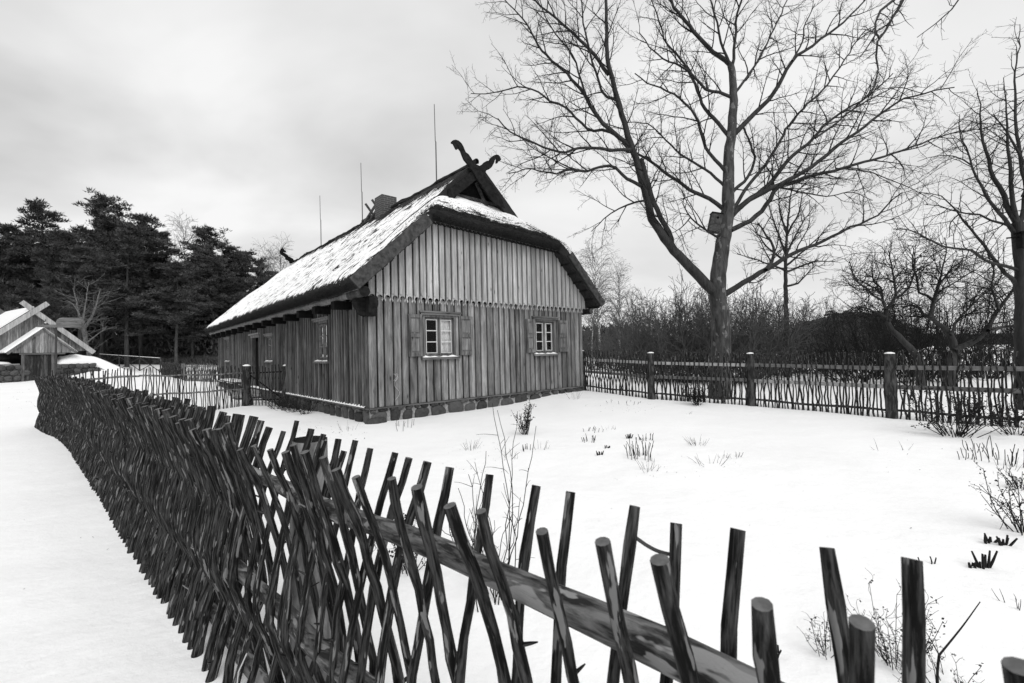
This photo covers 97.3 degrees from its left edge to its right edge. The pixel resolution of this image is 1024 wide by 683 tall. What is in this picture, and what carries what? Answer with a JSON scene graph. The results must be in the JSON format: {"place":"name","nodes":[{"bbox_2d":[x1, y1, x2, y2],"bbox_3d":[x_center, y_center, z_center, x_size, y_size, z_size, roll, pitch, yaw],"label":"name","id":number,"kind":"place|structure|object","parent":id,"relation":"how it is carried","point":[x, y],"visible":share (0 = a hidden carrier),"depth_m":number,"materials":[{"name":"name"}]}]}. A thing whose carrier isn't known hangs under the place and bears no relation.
{"place":"outdoors","nodes":[
{"label":"outdoors","id":0,"kind":"place"},
{"bbox_2d":[0,344,1023,682],"bbox_3d":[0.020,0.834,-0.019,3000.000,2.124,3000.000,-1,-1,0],"label":"ground","id":1,"kind":"structure","parent":0,"point":[790,492],"depth_m":4.20,"materials":[{"name":"snow"}]},
{"bbox_2d":[0,222,42,311],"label":"pine tree","id":2,"kind":"object","parent":1,"relation":"on","point":[13,253],"visible":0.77,"depth_m":44.18,"materials":[{"name":"black plant"}]},
{"bbox_2d":[0,228,53,308],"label":"pine tree","id":3,"kind":"object","parent":1,"relation":"on","point":[25,259],"visible":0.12,"depth_m":46.70,"materials":[{"name":"black plant"}]},
{"bbox_2d":[0,197,80,319],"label":"pine tree","id":4,"kind":"object","parent":1,"relation":"on","point":[37,207],"visible":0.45,"depth_m":44.49,"materials":[{"name":"black plant"}]},
{"bbox_2d":[0,300,100,382],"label":"root cellar","id":5,"kind":"object","parent":1,"relation":"on","point":[27,348],"visible":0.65,"depth_m":31.55,"materials":[{"name":"stone"}]},
{"bbox_2d":[25,354,50,380],"bbox_3d":[-33.059,1.886,31.425,0.090,1.950,1.360,-2,-1,29],"label":"door","id":6,"kind":"structure","parent":5,"relation":"in","point":[38,365],"depth_m":31.41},
{"bbox_2d":[5,228,107,322],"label":"pine tree","id":7,"kind":"object","parent":1,"relation":"on","point":[59,245],"visible":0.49,"depth_m":40.53,"materials":[{"name":"black plant"}]},
{"bbox_2d":[36,317,80,372],"bbox_3d":[-29.241,0.672,29.078,2.100,4.470,0.155,0,-2,-42],"label":"sign post","id":8,"kind":"object","parent":1,"relation":"on","point":[64,322],"visible":0.91,"depth_m":29.19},
{"bbox_2d":[38,244,126,340],"bbox_3d":[-37.173,-2.906,39.127,5.855,10.998,6.772,0,-2,-43],"label":"pine tree","id":9,"kind":"object","parent":1,"relation":"on","point":[87,268],"visible":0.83,"depth_m":38.85,"materials":[{"name":"grey plant"}]},
{"bbox_2d":[52,272,122,355],"bbox_3d":[-34.154,-1.850,36.070,5.572,8.027,4.206,-1,-1,0],"label":"bare tree","id":10,"kind":"object","parent":1,"relation":"on","point":[84,326],"visible":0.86,"depth_m":36.06,"materials":[{"name":"grey plant"}]},
{"bbox_2d":[57,354,128,371],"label":"snow bank","id":11,"kind":"structure","parent":1,"relation":"on","point":[78,358],"depth_m":33.87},
{"bbox_2d":[71,218,123,351],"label":"pine tree","id":12,"kind":"object","parent":1,"relation":"on","point":[93,223],"visible":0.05,"depth_m":53.88,"materials":[{"name":"black plant"}]},
{"bbox_2d":[87,271,129,352],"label":"pine tree","id":13,"kind":"object","parent":1,"relation":"on","point":[108,325],"visible":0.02,"depth_m":54.50,"materials":[{"name":"black plant"}]},
{"bbox_2d":[61,187,163,359],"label":"pine tree","id":14,"kind":"object","parent":1,"relation":"on","point":[101,204],"visible":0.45,"depth_m":45.84,"materials":[{"name":"black plant"}]},
{"bbox_2d":[78,217,164,366],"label":"pine tree","id":15,"kind":"object","parent":1,"relation":"on","point":[128,236],"visible":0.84,"depth_m":43.07,"materials":[{"name":"black plant"}]},
{"bbox_2d":[99,353,160,372],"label":"rail fence","id":16,"kind":"object","parent":1,"relation":"on","point":[119,357],"visible":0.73,"depth_m":40.84,"materials":[{"name":"grey wood"}]},
{"bbox_2d":[114,272,155,351],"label":"pine tree","id":17,"kind":"object","parent":1,"relation":"on","point":[151,311],"visible":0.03,"depth_m":54.52,"materials":[{"name":"black plant"}]},
{"bbox_2d":[64,319,217,365],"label":"undergrowth","id":18,"kind":"object","parent":1,"relation":"on","point":[204,357],"visible":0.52,"depth_m":48.09,"materials":[{"name":"plant"}]},
{"bbox_2d":[101,212,181,356],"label":"pine tree","id":19,"kind":"object","parent":1,"relation":"on","point":[145,219],"visible":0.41,"depth_m":47.10,"materials":[{"name":"black plant"}]},
{"bbox_2d":[51,364,242,409],"bbox_3d":[-10.349,1.511,13.495,0.148,1.617,5.401,-2,-1,20],"label":"stick fence","id":20,"kind":"object","parent":1,"relation":"on","point":[104,378],"visible":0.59,"depth_m":13.98,"materials":[{"name":"grey wood"}]},
{"bbox_2d":[136,230,182,354],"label":"pine tree","id":21,"kind":"object","parent":1,"relation":"on","point":[164,235],"visible":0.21,"depth_m":49.59,"materials":[{"name":"black plant"}]},
{"bbox_2d":[147,277,197,352],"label":"pine tree","id":22,"kind":"object","parent":1,"relation":"on","point":[166,332],"visible":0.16,"depth_m":48.33,"materials":[{"name":"black plant"}]},
{"bbox_2d":[147,312,207,351],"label":"pine tree","id":23,"kind":"object","parent":1,"relation":"on","point":[171,328],"visible":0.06,"depth_m":50.22,"materials":[{"name":"black plant"}]},
{"bbox_2d":[137,258,223,362],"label":"pine tree","id":24,"kind":"object","parent":1,"relation":"on","point":[172,271],"visible":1,"depth_m":43.75,"materials":[{"name":"black plant"}]},
{"bbox_2d":[164,211,198,262],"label":"birch tree","id":25,"kind":"object","parent":1,"relation":"on","point":[185,234],"visible":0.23,"depth_m":62.11,"materials":[{"name":"grey plant"}]},
{"bbox_2d":[161,361,217,381],"bbox_3d":[-23.274,2.088,31.535,12.823,1.408,1.191,-2,-2,39],"label":"wattle fence","id":26,"kind":"object","parent":1,"relation":"on","point":[170,366],"visible":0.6,"depth_m":28.87,"materials":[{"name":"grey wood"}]},
{"bbox_2d":[171,260,218,358],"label":"pine tree","id":27,"kind":"object","parent":1,"relation":"on","point":[196,330],"visible":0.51,"depth_m":46.95,"materials":[{"name":"black plant"}]},
{"bbox_2d":[179,279,219,353],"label":"pine tree","id":28,"kind":"object","parent":1,"relation":"on","point":[205,338],"visible":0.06,"depth_m":50.64,"materials":[{"name":"black plant"}]},
{"bbox_2d":[171,259,240,349],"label":"pine tree","id":29,"kind":"object","parent":1,"relation":"on","point":[221,271],"visible":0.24,"depth_m":49.90,"materials":[{"name":"black plant"}]},
{"bbox_2d":[165,224,256,354],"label":"pine tree","id":30,"kind":"object","parent":1,"relation":"on","point":[204,232],"visible":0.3,"depth_m":51.65,"materials":[{"name":"black plant"}]},
{"bbox_2d":[183,253,247,355],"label":"pine tree","id":31,"kind":"object","parent":1,"relation":"on","point":[213,278],"visible":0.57,"depth_m":48.90,"materials":[{"name":"black plant"}]},
{"bbox_2d":[221,378,240,391],"bbox_3d":[-12.899,2.121,20.871,0.550,0.730,3.040,0,-2,-42],"label":"bench","id":32,"kind":"object","parent":1,"relation":"on","point":[239,381],"visible":0.29,"depth_m":20.03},
{"bbox_2d":[215,277,253,317],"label":"pine tree","id":33,"kind":"object","parent":1,"relation":"on","point":[243,286],"visible":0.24,"depth_m":51.86,"materials":[{"name":"black plant"}]},
{"bbox_2d":[215,244,256,307],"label":"pine tree","id":34,"kind":"object","parent":1,"relation":"on","point":[237,258],"visible":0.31,"depth_m":53.88,"materials":[{"name":"black plant"}]},
{"bbox_2d":[226,248,266,291],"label":"pine tree","id":35,"kind":"object","parent":1,"relation":"on","point":[250,258],"visible":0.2,"depth_m":56.47,"materials":[{"name":"black plant"}]},
{"bbox_2d":[248,255,273,288],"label":"pine tree","id":36,"kind":"object","parent":1,"relation":"on","point":[258,273],"visible":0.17,"depth_m":59.78,"materials":[{"name":"black plant"}]},
{"bbox_2d":[241,364,286,406],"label":"garden gate","id":37,"kind":"structure","parent":1,"relation":"on","point":[246,394],"depth_m":15.86,"materials":[{"name":"black wood"}]},
{"bbox_2d":[252,240,282,288],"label":"birch tree","id":38,"kind":"object","parent":1,"relation":"on","point":[266,260],"visible":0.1,"depth_m":62.20,"materials":[{"name":"grey plant"}]},
{"bbox_2d":[260,394,289,408],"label":"wall bramble","id":39,"kind":"object","parent":1,"relation":"on","point":[287,398],"depth_m":14.86,"materials":[{"name":"black plant"}]},
{"bbox_2d":[264,235,293,280],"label":"birch tree","id":40,"kind":"object","parent":1,"relation":"on","point":[280,263],"visible":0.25,"depth_m":60.26,"materials":[{"name":"grey plant"}]},
{"bbox_2d":[267,393,298,410],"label":"wall bramble","id":41,"kind":"object","parent":1,"relation":"on","point":[287,404],"depth_m":14.19,"materials":[{"name":"black plant"}]},
{"bbox_2d":[275,395,310,411],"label":"wall bramble","id":42,"kind":"object","parent":1,"relation":"on","point":[293,406],"depth_m":13.41,"materials":[{"name":"black plant"}]},
{"bbox_2d":[286,394,318,414],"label":"wall bramble","id":43,"kind":"object","parent":1,"relation":"on","point":[301,408],"depth_m":12.64,"materials":[{"name":"black plant"}]},
{"bbox_2d":[374,513,426,575],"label":"shrub","id":44,"kind":"object","parent":1,"relation":"on","point":[404,566],"visible":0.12,"depth_m":3.26,"materials":[{"name":"grey plant"}]},
{"bbox_2d":[204,104,604,423],"bbox_3d":[-7.180,-2.613,20.508,9.270,10.700,20.977,0,-2,-42],"label":"farmhouse","id":45,"kind":"object","parent":1,"relation":"on","point":[464,288],"visible":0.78,"depth_m":12.88,"materials":[{"name":"wood"}]},
{"bbox_2d":[223,337,229,362],"bbox_3d":[-14.664,0.434,23.342,0.375,1.300,1.422,0,-2,-36],"label":"window","id":46,"kind":"structure","parent":45,"relation":"in","point":[226,338],"depth_m":23.56,"materials":[{"name":"grey glass"}]},
{"bbox_2d":[248,332,259,385],"bbox_3d":[-10.643,0.794,18.819,0.300,2.260,1.750,0,-2,-42],"label":"door","id":47,"kind":"structure","parent":45,"relation":"in","point":[255,338],"depth_m":19.26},
{"bbox_2d":[263,333,272,362],"bbox_3d":[-9.149,0.250,17.146,0.329,1.120,1.322,0,-2,-39],"label":"window","id":48,"kind":"structure","parent":45,"relation":"in","point":[268,336],"depth_m":17.33,"materials":[{"name":"grey glass"}]},
{"bbox_2d":[311,316,328,363],"bbox_3d":[-5.367,-0.028,12.895,0.331,1.300,1.320,0,-2,-42],"label":"window","id":49,"kind":"structure","parent":45,"relation":"in","point":[321,323],"depth_m":13.01,"materials":[{"name":"clear glass"}]},
{"bbox_2d":[407,310,472,359],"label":"window","id":50,"kind":"structure","parent":45,"relation":"in","point":[437,340],"depth_m":12.03,"materials":[{"name":"paint"}]},
{"bbox_2d":[525,316,568,355],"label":"window","id":51,"kind":"structure","parent":45,"relation":"in","point":[540,330],"depth_m":14.65,"materials":[{"name":"paint"}]},
{"bbox_2d":[442,403,535,611],"bbox_3d":[-0.151,1.072,3.018,0.675,1.248,0.833,-1,-1,0],"label":"wispy bush","id":52,"kind":"object","parent":1,"relation":"on","point":[475,522],"visible":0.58,"depth_m":3.00,"materials":[{"name":"grey plant"}]},
{"bbox_2d":[511,398,535,434],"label":"shrub","id":53,"kind":"object","parent":1,"relation":"on","point":[527,422],"visible":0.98,"depth_m":8.59,"materials":[{"name":"black plant"}]},
{"bbox_2d":[32,375,1023,682],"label":"woven stick fence","id":54,"kind":"object","parent":1,"relation":"on","point":[174,481],"visible":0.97,"depth_m":1.50,"materials":[{"name":"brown wood"}]},
{"bbox_2d":[89,323,1012,355],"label":"bushes","id":55,"kind":"object","parent":1,"relation":"on","point":[594,340],"depth_m":102.47,"materials":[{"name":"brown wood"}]},
{"bbox_2d":[582,272,610,363],"bbox_3d":[6.502,-1.717,36.167,3.186,8.009,2.525,-2,-2,36],"label":"birch tree","id":56,"kind":"object","parent":1,"relation":"on","point":[592,319],"visible":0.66,"depth_m":35.97,"materials":[{"name":"grey plant"}]},
{"bbox_2d":[582,328,615,369],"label":"bare shrub","id":57,"kind":"object","parent":1,"relation":"on","point":[587,344],"visible":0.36,"depth_m":35.79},
{"bbox_2d":[579,231,622,352],"bbox_3d":[7.714,-3.771,39.838,4.839,12.221,4.485,-1,-1,0],"label":"birch tree","id":58,"kind":"object","parent":1,"relation":"on","point":[593,276],"visible":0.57,"depth_m":39.94,"materials":[{"name":"grey plant"}]},
{"bbox_2d":[582,323,633,370],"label":"bare shrub","id":59,"kind":"object","parent":1,"relation":"on","point":[600,346],"visible":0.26,"depth_m":32.82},
{"bbox_2d":[600,252,637,345],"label":"birch tree","id":60,"kind":"object","parent":1,"relation":"on","point":[618,295],"visible":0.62,"depth_m":42.15,"materials":[{"name":"grey plant"}]},
{"bbox_2d":[601,306,663,372],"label":"bare shrub","id":61,"kind":"object","parent":1,"relation":"on","point":[607,341],"visible":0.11,"depth_m":29.54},
{"bbox_2d":[622,286,644,341],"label":"birch tree","id":62,"kind":"object","parent":1,"relation":"on","point":[631,304],"visible":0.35,"depth_m":43.97,"materials":[{"name":"grey plant"}]},
{"bbox_2d":[624,437,653,459],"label":"cut stems","id":63,"kind":"object","parent":1,"relation":"on","point":[633,451],"visible":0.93,"depth_m":6.59,"materials":[{"name":"grey plant"}]},
{"bbox_2d":[600,285,699,377],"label":"bare shrub","id":64,"kind":"object","parent":1,"relation":"on","point":[624,342],"visible":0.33,"depth_m":24.14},
{"bbox_2d":[594,263,753,382],"bbox_3d":[7.439,-0.577,21.112,6.843,6.047,7.191,-1,-1,0],"label":"bare shrub","id":65,"kind":"object","parent":1,"relation":"on","point":[652,336],"visible":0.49,"depth_m":20.23,"materials":[{"name":"plant"}]},
{"bbox_2d":[631,285,752,382],"bbox_3d":[8.120,-0.216,20.224,5.222,5.262,5.123,-1,-1,0],"label":"bare shrub","id":66,"kind":"object","parent":1,"relation":"on","point":[686,330],"visible":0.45,"depth_m":19.80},
{"bbox_2d":[680,384,710,405],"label":"shrub","id":67,"kind":"object","parent":1,"relation":"on","point":[694,396],"visible":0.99,"depth_m":12.12,"materials":[{"name":"black plant"}]},
{"bbox_2d":[671,292,761,376],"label":"bare shrub","id":68,"kind":"object","parent":1,"relation":"on","point":[730,322],"visible":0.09,"depth_m":22.02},
{"bbox_2d":[446,0,1012,399],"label":"bare tree","id":69,"kind":"object","parent":1,"relation":"on","point":[714,287],"visible":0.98,"depth_m":13.39,"materials":[{"name":"grey plant"}]},
{"bbox_2d":[707,211,723,233],"bbox_3d":[5.960,-3.485,13.239,0.330,0.555,0.280,12,1,8],"label":"bird box","id":70,"kind":"object","parent":69,"relation":"attached to","point":[715,217],"visible":0.97,"depth_m":13.14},
{"bbox_2d":[650,261,826,383],"bbox_3d":[9.766,-0.573,20.113,6.689,5.911,7.030,-1,-1,-23],"label":"bare shrub","id":71,"kind":"object","parent":1,"relation":"on","point":[752,335],"visible":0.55,"depth_m":18.90,"materials":[{"name":"plant"}]},
{"bbox_2d":[704,287,822,378],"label":"bare shrub","id":72,"kind":"object","parent":1,"relation":"on","point":[778,322],"visible":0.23,"depth_m":21.05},
{"bbox_2d":[732,288,825,375],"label":"bare shrub","id":73,"kind":"object","parent":1,"relation":"on","point":[779,298],"visible":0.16,"depth_m":23.12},
{"bbox_2d":[730,177,851,377],"bbox_3d":[14.017,-3.219,21.962,6.811,10.101,3.145,-1,-1,0],"label":"young tree","id":74,"kind":"object","parent":1,"relation":"on","point":[786,264],"visible":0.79,"depth_m":22.05,"materials":[{"name":"grey plant"}]},
{"bbox_2d":[582,348,1023,426],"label":"stick fence","id":75,"kind":"object","parent":1,"relation":"on","point":[889,367],"visible":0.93,"depth_m":10.55,"materials":[{"name":"black wood"}]},
{"bbox_2d":[741,289,864,373],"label":"bare shrub","id":76,"kind":"object","parent":1,"relation":"on","point":[820,347],"visible":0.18,"depth_m":24.11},
{"bbox_2d":[801,611,833,659],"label":"shrub","id":77,"kind":"object","parent":1,"relation":"on","point":[818,640],"visible":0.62,"depth_m":2.29,"materials":[{"name":"grey plant"}]},
{"bbox_2d":[790,309,862,372],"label":"bare shrub","id":78,"kind":"object","parent":1,"relation":"on","point":[830,333],"visible":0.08,"depth_m":25.60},
{"bbox_2d":[803,313,866,345],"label":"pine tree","id":79,"kind":"object","parent":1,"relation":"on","point":[837,324],"visible":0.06,"depth_m":62.30,"materials":[{"name":"plant"}]},
{"bbox_2d":[807,317,876,373],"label":"bare shrub","id":80,"kind":"object","parent":1,"relation":"on","point":[839,345],"visible":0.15,"depth_m":23.56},
{"bbox_2d":[790,295,918,381],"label":"bare shrub","id":81,"kind":"object","parent":1,"relation":"on","point":[831,348],"visible":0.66,"depth_m":18.84,"materials":[{"name":"black plant"}]},
{"bbox_2d":[799,273,928,379],"bbox_3d":[16.237,-0.419,20.678,4.934,5.198,4.520,-1,-1,-5],"label":"bare shrub","id":82,"kind":"object","parent":1,"relation":"on","point":[852,337],"visible":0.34,"depth_m":20.36,"materials":[{"name":"black plant"}]},
{"bbox_2d":[820,222,949,385],"bbox_3d":[12.326,-1.088,14.917,4.768,5.851,3.240,-1,-2,-31],"label":"gnarled tree","id":83,"kind":"object","parent":1,"relation":"on","point":[886,314],"visible":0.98,"depth_m":15.01,"materials":[{"name":"black plant"}]},
{"bbox_2d":[846,574,946,669],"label":"shrub","id":84,"kind":"object","parent":1,"relation":"on","point":[878,632],"visible":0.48,"depth_m":2.19,"materials":[{"name":"grey plant"}]},
{"bbox_2d":[872,317,920,341],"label":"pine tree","id":85,"kind":"object","parent":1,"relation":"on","point":[898,327],"visible":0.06,"depth_m":61.56,"materials":[{"name":"plant"}]},
{"bbox_2d":[836,272,963,377],"bbox_3d":[17.918,-0.645,20.872,4.520,5.611,4.934,-2,-1,20],"label":"bare shrub","id":86,"kind":"object","parent":1,"relation":"on","point":[925,332],"visible":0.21,"depth_m":20.37,"materials":[{"name":"black plant"}]},
{"bbox_2d":[850,0,958,104],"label":"bare tree","id":87,"kind":"object","parent":1,"relation":"on","point":[889,23],"visible":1,"depth_m":7.09,"materials":[{"name":"black plant"}]},
{"bbox_2d":[862,324,957,382],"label":"bare shrub","id":88,"kind":"object","parent":1,"relation":"on","point":[910,372],"visible":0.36,"depth_m":17.23,"materials":[{"name":"black plant"}]},
{"bbox_2d":[875,626,983,682],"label":"shrub","id":89,"kind":"object","parent":1,"relation":"on","point":[929,656],"visible":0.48,"depth_m":2.09,"materials":[{"name":"grey plant"}]},
{"bbox_2d":[866,268,1002,377],"bbox_3d":[18.396,-0.672,19.847,4.520,5.547,4.934,-2,-2,33],"label":"bare shrub","id":90,"kind":"object","parent":1,"relation":"on","point":[960,335],"visible":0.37,"depth_m":18.97,"materials":[{"name":"black plant"}]},
{"bbox_2d":[877,208,1013,386],"bbox_3d":[15.670,-1.347,15.028,5.779,6.239,3.574,-1,-1,0],"label":"gnarled tree","id":91,"kind":"object","parent":1,"relation":"on","point":[954,346],"visible":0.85,"depth_m":14.92,"materials":[{"name":"black plant"}]},
{"bbox_2d":[890,319,1000,382],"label":"bare shrub","id":92,"kind":"object","parent":1,"relation":"on","point":[942,354],"visible":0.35,"depth_m":17.19,"materials":[{"name":"black plant"}]},
{"bbox_2d":[926,602,979,682],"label":"forked twig","id":93,"kind":"object","parent":1,"relation":"on","point":[942,651],"visible":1,"depth_m":2.06,"materials":[{"name":"black plant"}]},
{"bbox_2d":[888,17,1023,409],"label":"bare tree","id":94,"kind":"object","parent":1,"relation":"on","point":[1016,225],"visible":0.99,"depth_m":10.40,"materials":[{"name":"grey plant"}]},
{"bbox_2d":[1006,231,1023,248],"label":"bird box","id":95,"kind":"object","parent":94,"relation":"attached to","point":[1019,237],"visible":1,"depth_m":10.23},
{"bbox_2d":[900,270,1012,372],"bbox_3d":[21.716,-0.659,22.194,4.934,5.561,4.520,-1,-2,-34],"label":"bare shrub","id":96,"kind":"object","parent":1,"relation":"on","point":[966,325],"visible":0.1,"depth_m":21.30,"materials":[{"name":"black plant"}]},
{"bbox_2d":[900,288,1013,380],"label":"bare shrub","id":97,"kind":"object","parent":1,"relation":"on","point":[1008,349],"visible":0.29,"depth_m":18.80,"materials":[{"name":"black plant"}]},
{"bbox_2d":[901,379,1023,437],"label":"shrub","id":98,"kind":"object","parent":1,"relation":"on","point":[966,425],"visible":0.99,"depth_m":7.50,"materials":[{"name":"black plant"}]},
{"bbox_2d":[971,550,997,568],"bbox_3d":[3.358,1.560,3.189,0.162,0.157,0.061,-1,-1,0],"label":"plant stump","id":99,"kind":"object","parent":1,"relation":"on","point":[987,563],"visible":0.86,"depth_m":3.19,"materials":[{"name":"black plant"}]},
{"bbox_2d":[955,302,1013,373],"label":"bare shrub","id":100,"kind":"object","parent":1,"relation":"on","point":[974,346],"visible":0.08,"depth_m":21.22,"materials":[{"name":"black plant"}]},
{"bbox_2d":[967,296,1013,364],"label":"bare shrub","id":101,"kind":"object","parent":1,"relation":"on","point":[1003,330],"visible":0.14,"depth_m":20.43,"materials":[{"name":"black plant"}]},
{"bbox_2d":[984,533,999,543],"bbox_3d":[3.815,1.590,3.613,0.130,0.105,0.078,-1,-1,0],"label":"plant stump","id":102,"kind":"object","parent":1,"relation":"on","point":[987,540],"visible":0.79,"depth_m":3.59,"materials":[{"name":"black plant"}]},
{"bbox_2d":[965,394,1023,435],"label":"shrub","id":103,"kind":"object","parent":1,"relation":"on","point":[997,422],"visible":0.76,"depth_m":7.57,"materials":[{"name":"black plant"}]},
{"bbox_2d":[969,457,1023,535],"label":"shrub","id":104,"kind":"object","parent":1,"relation":"on","point":[1020,525],"visible":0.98,"depth_m":3.77,"materials":[{"name":"grey plant"}]},
{"bbox_2d":[970,436,1023,467],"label":"cut stems","id":105,"kind":"object","parent":1,"relation":"on","point":[998,453],"visible":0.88,"depth_m":6.01,"materials":[{"name":"grey plant"}]},
{"bbox_2d":[996,535,1017,545],"bbox_3d":[3.881,1.583,3.542,0.139,0.110,0.099,-1,-1,0],"label":"plant stump","id":106,"kind":"object","parent":1,"relation":"on","point":[1003,542],"visible":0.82,"depth_m":3.54,"materials":[{"name":"black plant"}]},
{"bbox_2d":[997,467,1023,490],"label":"shrub","id":107,"kind":"object","parent":1,"relation":"on","point":[1015,480],"visible":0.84,"depth_m":4.84,"materials":[{"name":"grey plant"}]},
{"bbox_2d":[0,0,1023,334],"label":"sky","id":108,"kind":"structure","parent":0,"point":[256,120],"materials":[{"name":"white"}]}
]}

